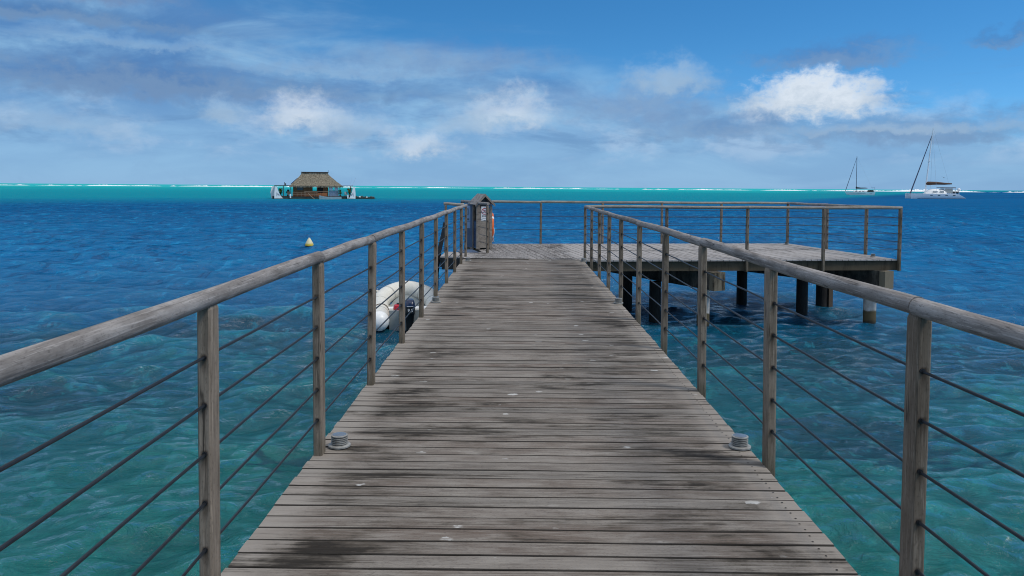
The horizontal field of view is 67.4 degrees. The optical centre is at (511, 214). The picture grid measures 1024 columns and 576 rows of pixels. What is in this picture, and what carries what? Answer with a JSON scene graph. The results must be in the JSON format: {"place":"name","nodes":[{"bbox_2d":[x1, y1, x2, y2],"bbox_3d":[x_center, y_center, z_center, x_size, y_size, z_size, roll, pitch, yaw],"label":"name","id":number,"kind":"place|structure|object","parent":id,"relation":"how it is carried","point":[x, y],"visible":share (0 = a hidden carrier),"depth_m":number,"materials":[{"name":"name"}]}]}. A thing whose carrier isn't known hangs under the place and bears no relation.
{"place":"outdoors","nodes":[
{"label":"outdoors","id":0,"kind":"place"},
{"bbox_2d":[0,183,1023,575],"bbox_3d":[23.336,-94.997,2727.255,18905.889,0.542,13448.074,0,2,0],"label":"water","id":1,"kind":"structure","parent":0,"point":[72,259],"depth_m":14.23,"materials":[{"name":"blue liquid"}]},
{"bbox_2d":[305,238,313,246],"bbox_3d":[-10.046,1.491,38.066,0.410,0.716,0.410,0,2,0],"label":"buoy","id":2,"kind":"object","parent":1,"relation":"on","point":[309,243],"visible":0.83,"depth_m":37.93,"materials":[{"name":"plastic"}]},
{"bbox_2d":[271,172,355,198],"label":"floating house","id":3,"kind":"structure","parent":1,"relation":"on","point":[303,184],"depth_m":169.28,"materials":[{"name":"brown plant"}]},
{"bbox_2d":[319,195,341,198],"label":"rowing boat","id":4,"kind":"object","parent":1,"relation":"on","point":[322,197],"visible":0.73,"depth_m":166.91,"materials":[{"name":"white paint"}]},
{"bbox_2d":[356,196,374,198],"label":"raft","id":5,"kind":"object","parent":1,"relation":"on","point":[362,197],"visible":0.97,"depth_m":171.37,"materials":[{"name":"wood"}]},
{"bbox_2d":[376,281,432,331],"bbox_3d":[-2.329,2.052,17.159,1.708,0.810,3.120,0,2,-10],"label":"inflatable dinghy","id":6,"kind":"object","parent":1,"relation":"on","point":[384,311],"visible":0.48,"depth_m":16.92,"materials":[{"name":"white rubber"}]},
{"bbox_2d":[438,222,444,285],"bbox_3d":[-1.680,1.780,17.937,0.298,3.208,0.579,0,2,0],"label":"ladder","id":7,"kind":"object","parent":1,"relation":"in","point":[440,245],"visible":0.33,"depth_m":17.72,"materials":[{"name":"black metal"}]},
{"bbox_2d":[19,184,1023,192],"bbox_3d":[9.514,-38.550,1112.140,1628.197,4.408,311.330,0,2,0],"label":"reef surf","id":8,"kind":"structure","parent":1,"relation":"on","point":[916,190],"depth_m":1140.49,"materials":[{"name":"white liquid"}]},
{"bbox_2d":[221,259,859,575],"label":"walkway","id":9,"kind":"structure","parent":1,"relation":"in","point":[532,417],"depth_m":4.22,"materials":[{"name":"wood"}]},
{"bbox_2d":[0,204,467,575],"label":"railing","id":10,"kind":"object","parent":9,"relation":"attached to","point":[21,363],"visible":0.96,"depth_m":2.81,"materials":[{"name":"wood"}]},
{"bbox_2d":[328,432,350,449],"bbox_3d":[-1.018,1.332,4.530,0.130,0.074,0.130,0,2,0],"label":"deck light","id":11,"kind":"object","parent":9,"relation":"on","point":[339,440],"visible":1,"depth_m":4.49,"materials":[{"name":"grey paint"}]},
{"bbox_2d":[431,296,440,302],"bbox_3d":[-1.009,1.129,10.176,0.130,0.074,0.130,1,2,10],"label":"deck light","id":12,"kind":"object","parent":9,"relation":"on","point":[435,299],"visible":1,"depth_m":10.14,"materials":[{"name":"grey paint"}]},
{"bbox_2d":[613,298,622,303],"bbox_3d":[1.411,1.146,10.186,0.130,0.074,0.130,-1,2,-30],"label":"deck light","id":13,"kind":"object","parent":9,"relation":"on","point":[618,300],"visible":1,"depth_m":10.15,"materials":[{"name":"grey paint"}]},
{"bbox_2d":[728,433,750,450],"bbox_3d":[1.353,1.348,4.560,0.130,0.074,0.130,-1,3,-40],"label":"deck light","id":14,"kind":"object","parent":9,"relation":"on","point":[739,441],"visible":1,"depth_m":4.53,"materials":[{"name":"grey paint"}]},
{"bbox_2d":[584,205,1023,575],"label":"railing","id":15,"kind":"object","parent":9,"relation":"attached to","point":[923,314],"visible":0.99,"depth_m":3.05,"materials":[{"name":"wood"}]},
{"bbox_2d":[440,243,896,326],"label":"platform","id":16,"kind":"structure","parent":1,"relation":"in","point":[867,269],"depth_m":17.45,"materials":[{"name":"grey wood"}]},
{"bbox_2d":[444,202,463,252],"bbox_3d":[-1.370,0.429,18.119,0.490,1.420,0.092,1,2,12],"label":"stair rail","id":17,"kind":"object","parent":16,"relation":"on","point":[452,204],"visible":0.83,"depth_m":18.08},
{"bbox_2d":[456,249,478,252],"bbox_3d":[-1.076,0.872,18.203,0.420,0.012,0.750,0,2,-15],"label":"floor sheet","id":18,"kind":"object","parent":16,"relation":"on","point":[470,251],"visible":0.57,"depth_m":18.02,"materials":[{"name":"grey stone"}]},
{"bbox_2d":[465,203,471,246],"bbox_3d":[-1.062,0.276,19.351,0.260,1.100,0.033,1,2,14],"label":"notice board","id":19,"kind":"object","parent":16,"relation":"on","point":[469,225],"visible":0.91,"depth_m":19.35,"materials":[{"name":"blue plastic"}]},
{"bbox_2d":[469,194,494,248],"bbox_3d":[-0.772,0.165,19.212,0.506,1.357,0.963,0,2,-15],"label":"kiosk","id":20,"kind":"object","parent":16,"relation":"on","point":[478,231],"visible":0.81,"depth_m":18.86,"materials":[{"name":"grey wood"}]},
{"bbox_2d":[481,207,485,220],"bbox_3d":[-0.667,-0.017,18.826,0.175,0.345,0.017,0,2,-14],"label":"prohibition sign","id":21,"kind":"object","parent":20,"relation":"attached to","point":[483,214],"visible":0.59,"depth_m":18.82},
{"bbox_2d":[492,213,494,241],"bbox_3d":[-0.514,0.325,19.244,0.140,0.743,0.766,0,2,-4],"label":"lifebuoy","id":22,"kind":"object","parent":20,"relation":"hanging from","point":[493,230],"visible":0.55,"depth_m":18.94,"materials":[{"name":"orange plastic"}]},
{"bbox_2d":[461,200,902,271],"bbox_3d":[3.604,0.432,18.792,9.507,1.437,4.850,0,2,-6],"label":"railing","id":23,"kind":"object","parent":16,"relation":"attached to","point":[825,208],"visible":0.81,"depth_m":17.82,"materials":[{"name":"wood"}]},
{"bbox_2d":[845,158,874,194],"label":"sailboat","id":24,"kind":"object","parent":1,"relation":"on","point":[868,192],"visible":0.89,"depth_m":388.55,"materials":[{"name":"metal"}]},
{"bbox_2d":[905,128,965,198],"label":"catamaran","id":25,"kind":"object","parent":1,"relation":"on","point":[940,193],"visible":0.94,"depth_m":256.48,"materials":[{"name":"white plastic"}]},
{"bbox_2d":[0,0,1023,190],"label":"sky","id":26,"kind":"structure","parent":0,"point":[740,94],"materials":[{"name":"blue"}]}
]}

